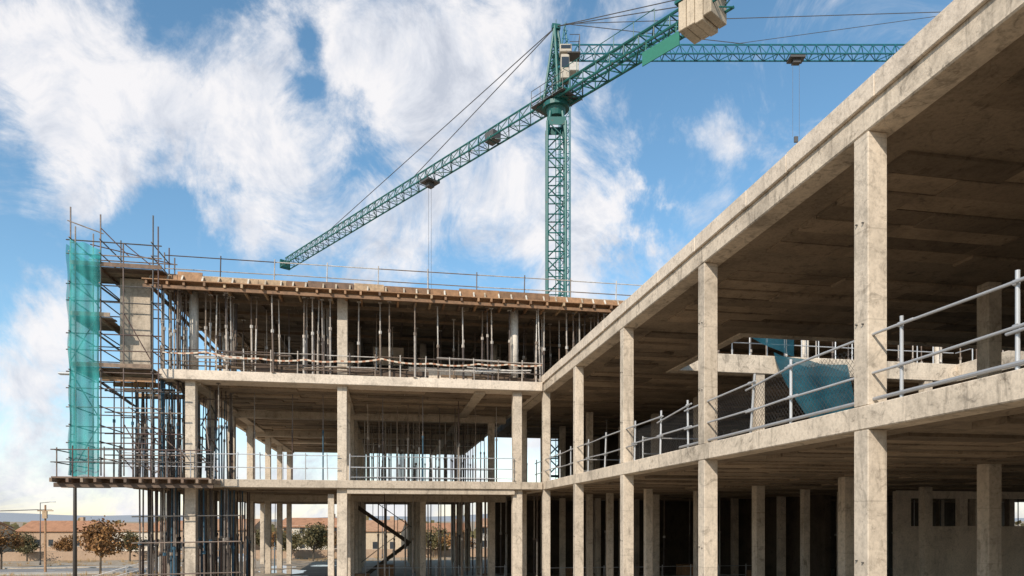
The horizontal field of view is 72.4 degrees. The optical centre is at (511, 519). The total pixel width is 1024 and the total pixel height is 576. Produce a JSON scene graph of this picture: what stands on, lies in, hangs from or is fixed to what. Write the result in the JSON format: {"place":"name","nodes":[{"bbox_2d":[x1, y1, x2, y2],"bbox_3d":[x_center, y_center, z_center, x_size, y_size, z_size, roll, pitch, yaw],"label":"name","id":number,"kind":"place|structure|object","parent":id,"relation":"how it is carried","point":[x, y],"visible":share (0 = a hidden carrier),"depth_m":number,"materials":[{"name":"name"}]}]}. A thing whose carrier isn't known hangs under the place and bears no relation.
{"place":"outdoors","nodes":[
{"label":"outdoors","id":0,"kind":"place"},
{"bbox_2d":[0,566,146,574],"bbox_3d":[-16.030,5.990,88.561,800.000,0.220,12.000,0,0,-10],"label":"pavement","id":1,"kind":"structure","parent":0,"point":[42,573],"depth_m":77.42,"materials":[{"name":"grey concrete"}]},
{"bbox_2d":[0,567,154,571],"bbox_3d":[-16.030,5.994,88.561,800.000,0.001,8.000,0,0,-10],"label":"road","id":2,"kind":"structure","parent":0,"point":[60,570],"depth_m":83.64,"materials":[{"name":"grey asphalt"}]},
{"bbox_2d":[0,521,1023,575],"bbox_3d":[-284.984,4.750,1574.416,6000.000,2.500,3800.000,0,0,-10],"label":"ground","id":3,"kind":"structure","parent":0,"point":[121,563],"depth_m":97.30,"materials":[{"name":"brown soil"}]},
{"bbox_2d":[0,525,13,551],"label":"walls","id":4,"kind":"structure","parent":3,"relation":"on","point":[2,527],"depth_m":129.34,"materials":[{"name":"beige paint"}]},
{"bbox_2d":[0,524,31,568],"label":"autumn tree","id":5,"kind":"object","parent":3,"relation":"on","point":[16,541],"visible":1,"depth_m":84.24,"materials":[{"name":"brown plant"}]},
{"bbox_2d":[8,531,43,560],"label":"autumn tree","id":6,"kind":"object","parent":3,"relation":"on","point":[27,548],"visible":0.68,"depth_m":99.95,"materials":[{"name":"green plant"}]},
{"bbox_2d":[37,505,52,571],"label":"utility pole","id":7,"kind":"object","parent":3,"relation":"on","point":[44,513],"visible":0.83,"depth_m":77.91,"materials":[{"name":"wood"}]},
{"bbox_2d":[0,509,51,510],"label":"overhead wires","id":8,"kind":"object","parent":7,"relation":"attached to","point":[24,510],"visible":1,"depth_m":77.23,"materials":[{"name":"metal"}]},
{"bbox_2d":[39,501,54,564],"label":"street lamp","id":9,"kind":"object","parent":3,"relation":"on","point":[40,531],"visible":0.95,"depth_m":91.97,"materials":[{"name":"metal"}]},
{"bbox_2d":[18,522,99,550],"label":"walls","id":10,"kind":"structure","parent":3,"relation":"on","point":[54,536],"depth_m":131.45,"materials":[{"name":"beige paint"}]},
{"bbox_2d":[35,540,80,545],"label":"windows and door","id":11,"kind":"structure","parent":10,"relation":"attached to","point":[50,542],"depth_m":131.41,"materials":[{"name":"grey glass"}]},
{"bbox_2d":[14,521,103,531],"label":"roof","id":12,"kind":"structure","parent":10,"relation":"on","point":[53,526],"depth_m":133.18,"materials":[{"name":"tile"}]},
{"bbox_2d":[49,534,78,551],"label":"autumn tree","id":13,"kind":"object","parent":3,"relation":"on","point":[65,544],"visible":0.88,"depth_m":103.41,"materials":[{"name":"brown plant"}]},
{"bbox_2d":[58,371,76,575],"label":"street lamp","id":14,"kind":"object","parent":3,"relation":"on","point":[74,524],"visible":0.4,"depth_m":26.88,"materials":[{"name":"metal"}]},
{"bbox_2d":[0,566,181,572],"bbox_3d":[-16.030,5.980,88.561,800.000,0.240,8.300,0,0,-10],"label":"kerb","id":15,"kind":"structure","parent":3,"relation":"on","point":[68,567],"depth_m":85.32,"materials":[{"name":"concrete"}]},
{"bbox_2d":[77,515,145,573],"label":"autumn tree","id":16,"kind":"object","parent":3,"relation":"on","point":[101,540],"visible":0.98,"depth_m":75.39,"materials":[{"name":"brown plant"}]},
{"bbox_2d":[112,532,147,550],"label":"walls","id":17,"kind":"structure","parent":3,"relation":"on","point":[145,535],"depth_m":131.41,"materials":[{"name":"white paint"}]},
{"bbox_2d":[94,523,154,531],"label":"roof","id":18,"kind":"structure","parent":17,"relation":"on","point":[132,527],"depth_m":133.15,"materials":[{"name":"tile"}]},
{"bbox_2d":[118,529,146,560],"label":"autumn tree","id":19,"kind":"object","parent":3,"relation":"on","point":[130,534],"visible":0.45,"depth_m":99.51,"materials":[{"name":"green plant"}]},
{"bbox_2d":[154,531,163,550],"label":"walls","id":20,"kind":"structure","parent":3,"relation":"on","point":[158,538],"depth_m":129.83,"materials":[{"name":"beige paint"}]},
{"bbox_2d":[147,521,182,530],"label":"roof","id":21,"kind":"structure","parent":20,"relation":"on","point":[159,526],"depth_m":131.35,"materials":[{"name":"tile"}]},
{"bbox_2d":[92,556,243,575],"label":"roadside fence","id":22,"kind":"object","parent":3,"relation":"on","point":[135,570],"visible":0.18,"depth_m":49.49,"materials":[{"name":"metal"}]},
{"bbox_2d":[180,522,259,549],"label":"walls","id":23,"kind":"structure","parent":3,"relation":"on","point":[257,545],"depth_m":118.96,"materials":[{"name":"beige paint"}]},
{"bbox_2d":[180,519,259,529],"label":"roof","id":24,"kind":"structure","parent":23,"relation":"on","point":[256,521],"depth_m":121.09,"materials":[{"name":"tile"}]},
{"bbox_2d":[0,555,471,575],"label":"dry grass tufts","id":25,"kind":"object","parent":3,"relation":"on","point":[131,562],"visible":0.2,"depth_m":90.59,"materials":[{"name":"brown plant"}]},
{"bbox_2d":[0,548,483,560],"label":"garden wall","id":26,"kind":"structure","parent":3,"relation":"on","point":[35,556],"depth_m":103.50,"materials":[{"name":"beige concrete"}]},
{"bbox_2d":[254,527,273,549],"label":"autumn tree","id":27,"kind":"object","parent":3,"relation":"on","point":[257,537],"visible":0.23,"depth_m":114.72,"materials":[{"name":"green plant"}]},
{"bbox_2d":[271,529,292,548],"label":"autumn tree","id":28,"kind":"object","parent":3,"relation":"on","point":[272,539],"visible":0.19,"depth_m":111.04,"materials":[{"name":"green plant"}]},
{"bbox_2d":[272,530,302,551],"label":"autumn tree","id":29,"kind":"object","parent":3,"relation":"on","point":[295,544],"visible":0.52,"depth_m":103.36,"materials":[{"name":"green plant"}]},
{"bbox_2d":[283,527,327,549],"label":"walls","id":30,"kind":"structure","parent":3,"relation":"on","point":[295,528],"depth_m":120.68,"materials":[{"name":"beige paint"}]},
{"bbox_2d":[276,518,336,526],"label":"roof","id":31,"kind":"structure","parent":30,"relation":"on","point":[301,522],"depth_m":123.03,"materials":[{"name":"tile"}]},
{"bbox_2d":[283,527,336,549],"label":"windows and door","id":32,"kind":"structure","parent":30,"relation":"attached to","point":[335,529],"depth_m":120.65,"materials":[{"name":"grey glass"}]},
{"bbox_2d":[295,522,336,560],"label":"autumn tree","id":33,"kind":"object","parent":3,"relation":"on","point":[315,539],"visible":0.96,"depth_m":100.11,"materials":[{"name":"green plant"}]},
{"bbox_2d":[316,521,336,557],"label":"autumn tree","id":34,"kind":"object","parent":3,"relation":"on","point":[335,544],"visible":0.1,"depth_m":107.17,"materials":[{"name":"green plant"}]},
{"bbox_2d":[366,525,406,548],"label":"walls","id":35,"kind":"structure","parent":3,"relation":"on","point":[371,537],"depth_m":118.37,"materials":[{"name":"beige paint"}]},
{"bbox_2d":[373,542,392,548],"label":"windows and door","id":36,"kind":"structure","parent":35,"relation":"attached to","point":[375,545],"depth_m":118.32,"materials":[{"name":"grey glass"}]},
{"bbox_2d":[366,520,406,531],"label":"roof","id":37,"kind":"structure","parent":35,"relation":"on","point":[371,525],"depth_m":120.35,"materials":[{"name":"ceramic"}]},
{"bbox_2d":[382,504,393,557],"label":"street lamp","id":38,"kind":"object","parent":3,"relation":"on","point":[382,529],"visible":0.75,"depth_m":107.95,"materials":[{"name":"metal"}]},
{"bbox_2d":[426,525,450,557],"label":"autumn tree","id":39,"kind":"object","parent":3,"relation":"on","point":[434,538],"visible":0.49,"depth_m":108.93,"materials":[{"name":"green plant"}]},
{"bbox_2d":[437,530,475,548],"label":"autumn tree","id":40,"kind":"object","parent":3,"relation":"on","point":[449,539],"visible":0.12,"depth_m":105.49,"materials":[{"name":"brown plant"}]},
{"bbox_2d":[280,0,734,478],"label":"tower crane","id":41,"kind":"object","parent":3,"relation":"on","point":[698,21],"visible":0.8,"depth_m":49.31,"materials":[{"name":"teal paint"}]},
{"bbox_2d":[561,45,570,66],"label":"cab windows","id":42,"kind":"structure","parent":41,"relation":"in","point":[565,60],"depth_m":48.58,"materials":[{"name":"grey glass"}]},
{"bbox_2d":[3,515,1023,538],"bbox_3d":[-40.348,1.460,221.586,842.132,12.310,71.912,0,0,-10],"label":"distant treeline","id":43,"kind":"object","parent":3,"relation":"on","point":[16,526],"visible":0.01,"depth_m":221.79,"materials":[{"name":"green plant"}]},
{"bbox_2d":[239,561,892,575],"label":"ground floor screed","id":44,"kind":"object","parent":3,"relation":"on","point":[315,570],"visible":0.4,"depth_m":47.47,"materials":[{"name":"grey concrete"}]},
{"bbox_2d":[258,569,305,573],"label":"puddle","id":45,"kind":"object","parent":44,"relation":"on","point":[289,571],"visible":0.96,"depth_m":46.48,"materials":[{"name":"liquid"}]},
{"bbox_2d":[113,379,458,575],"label":"shoring props","id":46,"kind":"object","parent":44,"relation":"on","point":[170,553],"visible":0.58,"depth_m":28.22,"materials":[{"name":"metal"}]},
{"bbox_2d":[102,376,181,397],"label":"head beams","id":47,"kind":"structure","parent":46,"relation":"attached to","point":[118,381],"depth_m":27.21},
{"bbox_2d":[104,386,240,575],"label":"cross bracing tubes","id":48,"kind":"object","parent":46,"relation":"attached to","point":[183,454],"visible":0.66,"depth_m":26.83},
{"bbox_2d":[184,298,521,575],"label":"columns","id":49,"kind":"structure","parent":44,"relation":"on","point":[351,537],"depth_m":31.24,"materials":[{"name":"beige concrete"}]},
{"bbox_2d":[133,488,530,504],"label":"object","id":50,"kind":"object","parent":49,"relation":"on","point":[293,491],"visible":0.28,"depth_m":32.47,"materials":[{"name":"grey concrete"}]},
{"bbox_2d":[157,479,542,503],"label":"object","id":51,"kind":"object","parent":50,"relation":"on","point":[308,484],"visible":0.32,"depth_m":28.02,"materials":[{"name":"concrete"}]},
{"bbox_2d":[49,207,220,487],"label":"scaffolding tower","id":52,"kind":"structure","parent":51,"relation":"on","point":[111,272],"depth_m":25.91,"materials":[{"name":"grey metal"}]},
{"bbox_2d":[120,278,151,382],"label":"end wall panel","id":53,"kind":"structure","parent":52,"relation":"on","point":[139,316],"depth_m":26.77,"materials":[{"name":"concrete"}]},
{"bbox_2d":[66,239,853,476],"bbox_3d":[-2.081,-5.880,25.625,29.174,8.639,2.221,0,0,3],"label":"debris netting","id":54,"kind":"object","parent":52,"relation":"attached to","point":[83,290],"visible":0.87,"depth_m":25.48,"materials":[{"name":"teal fabric"}]},
{"bbox_2d":[197,382,514,501],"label":"downstand beams","id":55,"kind":"structure","parent":49,"relation":"on","point":[246,416],"depth_m":35.28,"materials":[{"name":"concrete"}]},
{"bbox_2d":[175,384,530,453],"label":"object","id":56,"kind":"object","parent":55,"relation":"on","point":[304,399],"visible":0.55,"depth_m":33.20,"materials":[{"name":"grey concrete"}]},
{"bbox_2d":[159,369,542,454],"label":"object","id":57,"kind":"object","parent":56,"relation":"on","point":[289,380],"visible":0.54,"depth_m":28.05,"materials":[{"name":"concrete"}]},
{"bbox_2d":[373,347,493,379],"bbox_3d":[-4.428,-7.160,32.464,7.135,2.880,2.995,0,0,40],"label":"blockwork partition","id":58,"kind":"object","parent":57,"relation":"on","point":[397,352],"visible":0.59,"depth_m":34.83,"materials":[{"name":"concrete"}]},
{"bbox_2d":[189,291,941,377],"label":"columns","id":59,"kind":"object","parent":57,"relation":"on","point":[194,320],"visible":0.07,"depth_m":29.64,"materials":[{"name":"concrete"}]},
{"bbox_2d":[160,289,1003,381],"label":"shoring props","id":60,"kind":"object","parent":57,"relation":"on","point":[180,308],"visible":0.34,"depth_m":28.24,"materials":[{"name":"metal"}]},
{"bbox_2d":[165,296,975,377],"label":"formwork joists","id":61,"kind":"object","parent":60,"relation":"on","point":[444,323],"visible":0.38,"depth_m":31.57,"materials":[{"name":"brown wood"}]},
{"bbox_2d":[142,271,622,318],"bbox_3d":[-3.623,-9.054,28.795,20.928,0.768,2.040,0,0,-10],"label":"edge formwork timber","id":62,"kind":"object","parent":61,"relation":"on","point":[192,280],"visible":0.7,"depth_m":27.86,"materials":[{"name":"brown wood"}]},
{"bbox_2d":[149,274,619,304],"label":"formwork brackets","id":63,"kind":"object","parent":62,"relation":"on","point":[182,277],"visible":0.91,"depth_m":27.80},
{"bbox_2d":[159,274,623,373],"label":"roof slab","id":64,"kind":"structure","parent":61,"relation":"on","point":[212,340],"depth_m":28.31,"materials":[{"name":"wood"}]},
{"bbox_2d":[166,289,1007,378],"bbox_3d":[11.506,-8.906,39.176,53.400,0.097,15.368,0,0,-10],"label":"ceiling formwork","id":65,"kind":"object","parent":61,"relation":"on","point":[430,331],"visible":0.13,"depth_m":33.55,"materials":[{"name":"brown wood"}]},
{"bbox_2d":[358,505,410,573],"bbox_3d":[-7.670,1.335,41.579,3.244,4.446,2.640,0,0,-10],"label":"stair flight","id":66,"kind":"object","parent":44,"relation":"on","point":[389,529],"visible":0.88,"depth_m":40.44,"materials":[{"name":"metal"}]},
{"bbox_2d":[360,502,410,562],"bbox_3d":[-7.526,0.375,41.015,3.225,4.385,1.450,0,0,-10],"label":"stair handrail","id":67,"kind":"object","parent":66,"relation":"on","point":[385,523],"visible":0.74,"depth_m":40.45,"materials":[{"name":"metal"}]},
{"bbox_2d":[118,252,751,575],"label":"edge guard railing","id":68,"kind":"object","parent":44,"relation":"on","point":[354,371],"visible":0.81,"depth_m":28.27,"materials":[{"name":"metal"}]},
{"bbox_2d":[355,564,751,575],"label":"stacked building materials","id":69,"kind":"object","parent":44,"relation":"on","point":[682,570],"visible":0.21,"depth_m":39.50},
{"bbox_2d":[364,404,1018,575],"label":"columns","id":70,"kind":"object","parent":44,"relation":"on","point":[415,462],"visible":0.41,"depth_m":37.72,"materials":[{"name":"concrete"}]},
{"bbox_2d":[495,437,1014,575],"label":"wall","id":71,"kind":"structure","parent":44,"relation":"on","point":[822,535],"depth_m":45.41,"materials":[{"name":"concrete"}]},
{"bbox_2d":[522,131,1013,575],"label":"columns","id":72,"kind":"structure","parent":44,"relation":"on","point":[862,518],"depth_m":15.82,"materials":[{"name":"beige concrete"}]},
{"bbox_2d":[542,222,863,569],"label":"column tie stubs","id":73,"kind":"object","parent":72,"relation":"attached to","point":[702,389],"depth_m":9.80,"materials":[{"name":"metal"}]},
{"bbox_2d":[503,68,1023,438],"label":"formwork soffit roof","id":74,"kind":"structure","parent":72,"relation":"attached to","point":[961,211],"depth_m":15.87,"materials":[{"name":"grey concrete"}]},
{"bbox_2d":[495,34,1023,438],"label":"roof slab","id":75,"kind":"structure","parent":74,"relation":"on","point":[953,121],"depth_m":14.14,"materials":[{"name":"grey concrete"}]},
{"bbox_2d":[506,368,1023,497],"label":"beam","id":76,"kind":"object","parent":72,"relation":"on","point":[1000,391],"visible":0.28,"depth_m":10.00,"materials":[{"name":"concrete"}]},
{"bbox_2d":[507,413,1023,502],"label":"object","id":77,"kind":"object","parent":72,"relation":"attached to","point":[970,452],"visible":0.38,"depth_m":17.45,"materials":[{"name":"grey concrete"}]},
{"bbox_2d":[507,406,1023,502],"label":"ceiling beams","id":78,"kind":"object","parent":77,"relation":"on","point":[961,425],"depth_m":11.79,"materials":[{"name":"grey concrete"}]},
{"bbox_2d":[535,269,1023,481],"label":"galvanised guard railing","id":79,"kind":"object","parent":78,"relation":"on","point":[1016,331],"visible":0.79,"depth_m":11.46,"materials":[{"name":"metal"}]},
{"bbox_2d":[522,0,1023,410],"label":"edge beam roof","id":80,"kind":"structure","parent":72,"relation":"on","point":[988,30],"depth_m":11.59,"materials":[{"name":"concrete"}]},
{"bbox_2d":[538,0,987,382],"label":"roof edge cast strip","id":81,"kind":"object","parent":80,"relation":"attached to","point":[953,15],"visible":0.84,"depth_m":10.62,"materials":[{"name":"concrete"}]},
{"bbox_2d":[893,490,1023,575],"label":"basement wall with openings","id":82,"kind":"structure","parent":44,"relation":"on","point":[955,550],"depth_m":30.38,"materials":[{"name":"concrete"}]},
{"bbox_2d":[552,12,939,296],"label":"tower crane","id":83,"kind":"object","parent":3,"relation":"on","point":[795,59],"visible":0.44,"depth_m":74.93,"materials":[{"name":"teal paint"}]},
{"bbox_2d":[0,513,1023,521],"bbox_3d":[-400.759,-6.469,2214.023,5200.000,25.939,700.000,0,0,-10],"label":"hills","id":84,"kind":"structure","parent":0,"point":[16,517],"depth_m":1889.68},
{"bbox_2d":[0,0,1023,518],"label":"sky","id":85,"kind":"structure","parent":0,"point":[246,129],"materials":[{"name":"blue"}]},
{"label":"walls","id":86,"kind":"object","parent":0,"visible":0},
{"bbox_2d":[426,523,470,531],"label":"roof","id":87,"kind":"structure","parent":86,"relation":"on","point":[448,527],"depth_m":129.88,"materials":[{"name":"tile"}]}
]}

